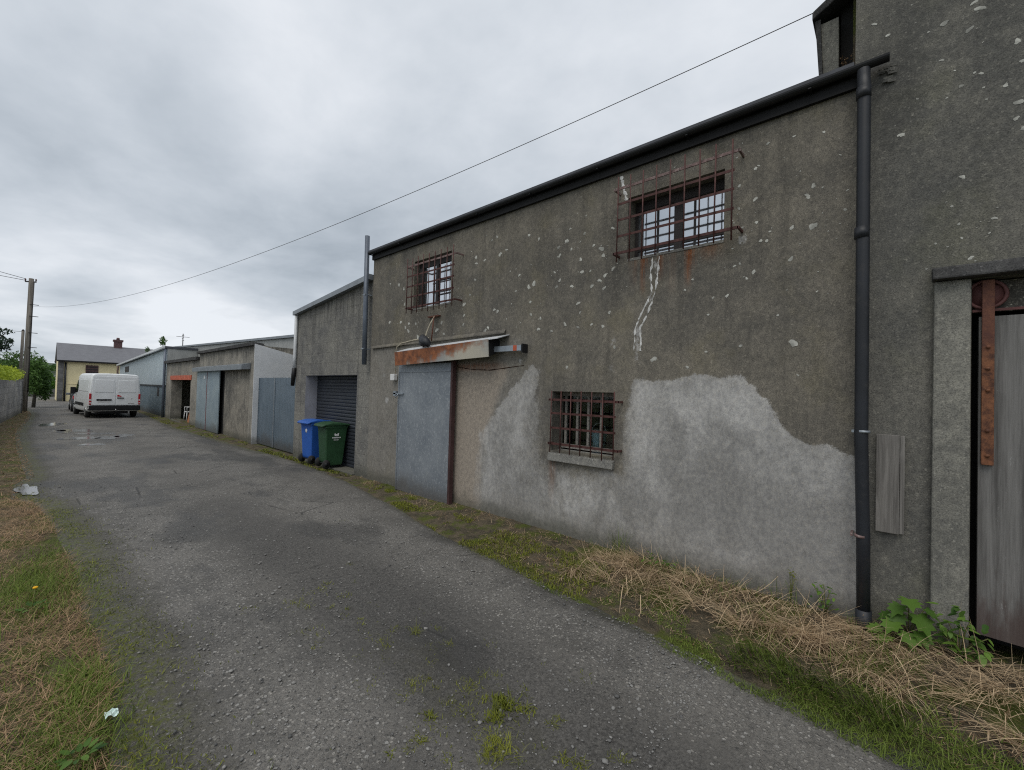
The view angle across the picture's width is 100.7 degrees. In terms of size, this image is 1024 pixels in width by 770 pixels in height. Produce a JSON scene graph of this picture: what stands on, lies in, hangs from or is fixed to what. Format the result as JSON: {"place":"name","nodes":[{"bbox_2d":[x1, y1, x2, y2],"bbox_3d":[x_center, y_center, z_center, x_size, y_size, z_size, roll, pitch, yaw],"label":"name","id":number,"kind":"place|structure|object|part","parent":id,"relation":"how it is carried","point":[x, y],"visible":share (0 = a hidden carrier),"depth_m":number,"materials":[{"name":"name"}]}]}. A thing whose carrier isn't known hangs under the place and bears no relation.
{"place":"outdoors","nodes":[
{"label":"outdoors","id":0,"kind":"place"},
{"bbox_2d":[0,359,55,374],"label":"hills","id":1,"kind":"structure","parent":0,"point":[54,372],"depth_m":107.92,"materials":[{"name":"green plant"}]},
{"bbox_2d":[0,358,55,370],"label":"wood","id":2,"kind":"object","parent":1,"relation":"on","point":[52,367],"visible":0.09,"depth_m":103.73,"materials":[{"name":"green plant"}]},
{"bbox_2d":[28,389,54,396],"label":"wall","id":3,"kind":"structure","parent":0,"point":[53,391],"depth_m":42.23,"materials":[{"name":"stone"}]},
{"bbox_2d":[28,397,68,404],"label":"road","id":4,"kind":"structure","parent":0,"point":[52,401],"depth_m":31.86,"materials":[{"name":"grey asphalt"}]},
{"bbox_2d":[0,411,134,769],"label":"verge","id":5,"kind":"structure","parent":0,"point":[49,536],"depth_m":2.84,"materials":[{"name":"green plant"}]},
{"bbox_2d":[0,363,25,380],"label":"hedge","id":6,"kind":"object","parent":5,"relation":"on","point":[8,373],"visible":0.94,"depth_m":16.53,"materials":[{"name":"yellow plant"}]},
{"bbox_2d":[15,598,48,612],"bbox_3d":[-3.423,1.587,3.025,0.153,0.049,0.175,2,-1,0],"label":"weed","id":7,"kind":"object","parent":5,"relation":"on","point":[30,603],"visible":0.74,"depth_m":3.05,"materials":[{"name":"green plant"}]},
{"bbox_2d":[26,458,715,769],"bbox_3d":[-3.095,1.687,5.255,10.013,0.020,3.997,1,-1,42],"label":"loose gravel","id":8,"kind":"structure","parent":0,"point":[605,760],"depth_m":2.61,"materials":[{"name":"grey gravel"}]},
{"bbox_2d":[0,0,824,362],"label":"sky","id":9,"kind":"structure","parent":0,"point":[145,145],"materials":[{"name":"grey"}]},
{"bbox_2d":[11,405,946,769],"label":"lane","id":10,"kind":"structure","parent":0,"point":[725,725],"depth_m":2.83,"materials":[{"name":"grey asphalt"}]},
{"bbox_2d":[14,484,38,494],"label":"litter","id":11,"kind":"object","parent":10,"relation":"on","point":[29,490],"visible":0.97,"depth_m":6.39,"materials":[{"name":"white plastic"}]},
{"bbox_2d":[39,423,66,425],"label":"puddle","id":12,"kind":"object","parent":10,"relation":"on","point":[52,424],"visible":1,"depth_m":15.87,"materials":[{"name":"grey liquid"}]},
{"bbox_2d":[54,430,68,432],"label":"puddle","id":13,"kind":"object","parent":10,"relation":"on","point":[60,431],"visible":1,"depth_m":13.79,"materials":[{"name":"grey liquid"}]},
{"bbox_2d":[66,393,73,411],"bbox_3d":[-24.015,0.761,24.162,3.700,1.360,1.920,1,-1,42],"label":"parked car","id":14,"kind":"object","parent":10,"relation":"on","point":[70,403],"visible":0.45,"depth_m":22.78,"materials":[{"name":"paint"}]},
{"bbox_2d":[56,429,93,431],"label":"puddle","id":15,"kind":"object","parent":10,"relation":"on","point":[79,430],"visible":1,"depth_m":14.23,"materials":[{"name":"grey liquid"}]},
{"bbox_2d":[56,436,100,439],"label":"puddle","id":16,"kind":"object","parent":10,"relation":"on","point":[79,438],"visible":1,"depth_m":12.31,"materials":[{"name":"grey liquid"}]},
{"bbox_2d":[80,443,104,444],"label":"puddle","id":17,"kind":"object","parent":10,"relation":"on","point":[93,444],"visible":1,"depth_m":11.18,"materials":[{"name":"grey liquid"}]},
{"bbox_2d":[78,433,115,434],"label":"puddle","id":18,"kind":"object","parent":10,"relation":"on","point":[96,433],"visible":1,"depth_m":13.52,"materials":[{"name":"grey liquid"}]},
{"bbox_2d":[70,373,140,417],"bbox_3d":[-20.067,0.464,20.926,4.940,2.056,2.180,1,-1,38],"label":"van","id":19,"kind":"object","parent":10,"relation":"on","point":[100,393],"visible":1,"depth_m":19.55,"materials":[{"name":"white paint"}]},
{"bbox_3d":[-18.477,0.257,19.197,0.085,1.300,0.788,1,-1,38],"label":"rear door","id":20,"kind":"part","parent":19,"relation":"part of","materials":[{"name":"white paint"}]},
{"bbox_3d":[-17.985,0.282,19.841,0.080,1.300,0.788,1,-1,38],"label":"rear door","id":21,"kind":"part","parent":19,"relation":"part of","materials":[{"name":"white paint"}]},
{"bbox_2d":[95,436,120,438],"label":"puddle","id":22,"kind":"object","parent":10,"relation":"on","point":[108,437],"visible":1,"depth_m":12.66,"materials":[{"name":"grey liquid"}]},
{"bbox_2d":[113,434,135,436],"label":"puddle","id":23,"kind":"object","parent":10,"relation":"on","point":[122,435],"visible":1,"depth_m":13.25,"materials":[{"name":"grey liquid"}]},
{"bbox_2d":[14,417,634,769],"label":"moss and weeds","id":24,"kind":"object","parent":10,"relation":"on","point":[500,700],"visible":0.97,"depth_m":2.92,"materials":[{"name":"green plant"}]},
{"bbox_2d":[0,507,1023,769],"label":"grass","id":25,"kind":"structure","parent":10,"relation":"on","point":[84,671],"depth_m":2.35,"materials":[{"name":"green plant"}]},
{"bbox_2d":[55,736,107,769],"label":"weed","id":26,"kind":"object","parent":25,"relation":"on","point":[64,763],"visible":0.94,"depth_m":1.85,"materials":[{"name":"green plant"}]},
{"bbox_2d":[104,708,118,718],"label":"litter","id":27,"kind":"object","parent":25,"relation":"on","point":[113,711],"visible":0.98,"depth_m":2.10,"materials":[{"name":"paper"}]},
{"bbox_2d":[137,410,1023,769],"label":"verge","id":28,"kind":"structure","parent":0,"point":[481,530],"depth_m":3.02,"materials":[{"name":"green plant"}]},
{"bbox_2d":[297,419,329,463],"bbox_3d":[-4.333,1.222,9.300,0.543,0.935,0.566,1,-1,39],"label":"wheelie bin","id":29,"kind":"object","parent":28,"relation":"on","point":[310,445],"visible":0.77,"depth_m":9.11,"materials":[{"name":"blue plastic"}]},
{"bbox_2d":[314,421,349,468],"bbox_3d":[-3.760,1.234,8.800,0.566,0.926,0.531,3,-1,-43],"label":"wheelie bin","id":30,"kind":"object","parent":28,"relation":"on","point":[331,436],"visible":1,"depth_m":8.66,"materials":[{"name":"green plastic"}]},
{"bbox_2d":[641,551,676,569],"bbox_3d":[1.363,1.673,3.945,0.316,0.138,0.197,1,-1,42],"label":"weed","id":31,"kind":"object","parent":28,"relation":"on","point":[657,562],"visible":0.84,"depth_m":3.95,"materials":[{"name":"green plant"}]},
{"bbox_2d":[357,477,1023,769],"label":"straw","id":32,"kind":"object","parent":28,"relation":"on","point":[800,633],"visible":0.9,"depth_m":2.85,"materials":[{"name":"beige plant"}]},
{"bbox_2d":[787,567,796,603],"bbox_3d":[2.225,1.595,3.364,0.061,0.298,0.056,1,-1,12],"label":"weed","id":33,"kind":"object","parent":28,"relation":"on","point":[791,588],"visible":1,"depth_m":3.37,"materials":[{"name":"green plant"}]},
{"bbox_2d":[808,582,838,614],"bbox_3d":[2.351,1.624,3.203,0.192,0.243,0.085,1,-1,42],"label":"weed","id":34,"kind":"object","parent":28,"relation":"on","point":[823,601],"visible":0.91,"depth_m":3.21,"materials":[{"name":"green plant"}]},
{"bbox_2d":[866,595,940,651],"bbox_3d":[2.616,1.607,2.847,0.382,0.342,0.245,1,-1,42],"label":"weed","id":35,"kind":"object","parent":28,"relation":"on","point":[895,619],"visible":0.85,"depth_m":2.83,"materials":[{"name":"green plant"}]},
{"bbox_2d":[925,602,993,666],"bbox_3d":[2.827,1.599,2.679,0.312,0.362,0.167,1,-1,42],"label":"weed","id":36,"kind":"object","parent":28,"relation":"on","point":[946,633],"visible":0.86,"depth_m":2.67,"materials":[{"name":"green plant"}]},
{"bbox_2d":[591,423,606,453],"bbox_3d":[1.024,0.623,4.991,0.188,0.352,0.185,1,-1,42],"label":"plastic tub","id":37,"kind":"object","parent":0,"point":[595,439],"visible":0.56,"depth_m":4.93,"materials":[{"name":"blue plastic"}]},
{"bbox_2d":[606,428,612,454],"bbox_3d":[1.199,0.650,4.860,0.185,0.302,0.200,1,-1,42],"label":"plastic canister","id":38,"kind":"object","parent":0,"point":[609,440],"visible":0.26,"depth_m":4.81,"materials":[{"name":"plastic"}]},
{"label":"ground","id":39,"kind":"structure","parent":0,"visible":0},
{"bbox_2d":[0,328,14,354],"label":"tree","id":40,"kind":"object","parent":39,"relation":"on","point":[5,341],"visible":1,"depth_m":21.81,"materials":[{"name":"green plant"}]},
{"bbox_2d":[0,379,23,423],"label":"block wall","id":41,"kind":"structure","parent":39,"relation":"on","point":[11,396],"depth_m":17.52,"materials":[{"name":"concrete"}]},
{"bbox_2d":[0,350,38,368],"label":"tree","id":42,"kind":"object","parent":39,"relation":"on","point":[13,360],"visible":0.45,"depth_m":27.70,"materials":[{"name":"green plant"}]},
{"bbox_2d":[19,329,24,378],"bbox_3d":[-26.123,-0.757,22.536,0.150,4.421,0.173,1,-1,42],"label":"wooden post","id":43,"kind":"object","parent":39,"relation":"on","point":[21,350],"visible":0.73,"depth_m":22.53,"materials":[{"name":"grey wood"}]},
{"bbox_2d":[22,278,38,411],"bbox_3d":[-24.770,-2.004,21.751,0.270,6.961,0.535,1,-1,42],"label":"utility pole","id":44,"kind":"object","parent":39,"relation":"on","point":[28,335],"visible":0.95,"depth_m":21.68,"materials":[{"name":"wood"}]},
{"bbox_2d":[34,13,812,306],"bbox_3d":[-10.855,-3.440,12.987,32.878,0.954,0.008,1,-1,32],"label":"overhead wire","id":45,"kind":"object","parent":44,"relation":"attached to","point":[523,144],"visible":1,"depth_m":5.73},
{"bbox_2d":[15,373,55,388],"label":"hedge","id":46,"kind":"object","parent":39,"relation":"on","point":[52,385],"visible":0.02,"depth_m":43.46,"materials":[{"name":"green plant"}]},
{"bbox_2d":[22,356,53,406],"bbox_3d":[-28.479,-0.189,25.354,1.329,3.260,3.072,2,-1,-36],"label":"tree","id":47,"kind":"object","parent":39,"relation":"on","point":[40,376],"visible":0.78,"depth_m":25.25,"materials":[{"name":"green plant"}]},
{"bbox_2d":[55,338,152,400],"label":"house","id":48,"kind":"structure","parent":39,"relation":"on","point":[73,362],"depth_m":35.11,"materials":[{"name":"beige paint"}]},
{"bbox_2d":[86,365,98,372],"bbox_3d":[-34.516,-1.147,34.852,0.051,0.930,0.750,1,-1,42],"label":"window","id":49,"kind":"structure","parent":48,"relation":"in","point":[89,368],"depth_m":34.85,"materials":[{"name":"glass"}]},
{"bbox_2d":[116,346,197,417],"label":"clad shed","id":50,"kind":"structure","parent":39,"relation":"on","point":[149,368],"depth_m":22.46,"materials":[{"name":"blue metal"}]},
{"bbox_2d":[140,385,165,416],"bbox_3d":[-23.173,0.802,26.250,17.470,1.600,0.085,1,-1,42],"label":"lower door","id":51,"kind":"structure","parent":50,"relation":"in","point":[151,403],"depth_m":22.83,"materials":[{"name":"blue metal"}]},
{"bbox_2d":[159,336,167,345],"bbox_3d":[-17.024,-2.113,20.673,0.350,0.572,0.392,1,-1,42],"label":"gutter weed","id":52,"kind":"object","parent":50,"relation":"on","point":[163,340],"visible":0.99,"depth_m":20.64,"materials":[{"name":"green plant"}]},
{"bbox_2d":[164,357,199,425],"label":"open shed","id":53,"kind":"structure","parent":39,"relation":"on","point":[181,387],"depth_m":19.59,"materials":[{"name":"concrete"}]},
{"bbox_2d":[183,406,189,420],"bbox_3d":[-14.189,1.161,18.800,0.551,0.842,0.507,1,-1,42],"label":"plastic chair","id":54,"kind":"object","parent":53,"relation":"in","point":[186,411],"visible":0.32,"depth_m":18.70,"materials":[{"name":"white plastic"}]},
{"bbox_2d":[173,334,293,356],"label":"corrugated shed","id":55,"kind":"structure","parent":39,"relation":"on","point":[285,341],"depth_m":15.47,"materials":[{"name":"grey metal"}]},
{"bbox_2d":[192,342,292,443],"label":"shed","id":56,"kind":"structure","parent":39,"relation":"on","point":[228,377],"depth_m":13.18,"materials":[{"name":"concrete"}]},
{"bbox_2d":[195,371,220,433],"bbox_3d":[-10.821,0.552,15.036,2.930,2.090,0.045,1,-1,42],"label":"sliding door","id":57,"kind":"structure","parent":56,"relation":"in","point":[208,382],"depth_m":14.89,"materials":[{"name":"grey metal"}]},
{"bbox_2d":[257,378,295,452],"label":"metal gate","id":58,"kind":"structure","parent":56,"relation":"attached to","point":[275,417],"depth_m":11.14,"materials":[{"name":"metal"}]},
{"bbox_2d":[291,235,373,477],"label":"garage","id":59,"kind":"structure","parent":39,"relation":"on","point":[330,372],"depth_m":8.89,"materials":[{"name":"concrete"}]},
{"bbox_2d":[367,52,889,632],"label":"warehouse","id":60,"kind":"structure","parent":39,"relation":"on","point":[683,314],"depth_m":4.12,"materials":[{"name":"concrete"}]},
{"bbox_2d":[393,360,455,504],"bbox_3d":[-1.415,0.684,6.601,1.500,2.090,0.148,1,-1,42],"label":"sliding door","id":61,"kind":"structure","parent":60,"relation":"in","point":[426,393],"depth_m":6.47,"materials":[{"name":"metal"}]},
{"bbox_2d":[413,255,451,309],"bbox_3d":[-1.212,-1.623,6.736,0.940,0.801,0.164,1,-1,42],"label":"window","id":62,"kind":"structure","parent":60,"relation":"in","point":[443,260],"depth_m":6.76,"materials":[{"name":"grey"}]},
{"bbox_2d":[547,392,614,469],"bbox_3d":[0.840,0.488,4.836,0.850,0.814,0.304,1,-1,42],"label":"window","id":63,"kind":"structure","parent":60,"relation":"in","point":[552,456],"depth_m":4.89,"materials":[{"name":"concrete"}]},
{"bbox_2d":[627,178,724,261],"bbox_3d":[1.643,-1.623,4.228,0.940,0.671,0.234,1,-1,42],"label":"window","id":64,"kind":"structure","parent":60,"relation":"in","point":[706,204],"depth_m":4.25,"materials":[{"name":"grey"}]},
{"bbox_2d":[812,0,1023,656],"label":"gable building","id":65,"kind":"structure","parent":39,"relation":"on","point":[946,400],"depth_m":2.87,"materials":[{"name":"concrete"}]},
{"bbox_2d":[972,279,1023,646],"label":"sliding door","id":66,"kind":"structure","parent":65,"relation":"in","point":[1000,395],"depth_m":2.70,"materials":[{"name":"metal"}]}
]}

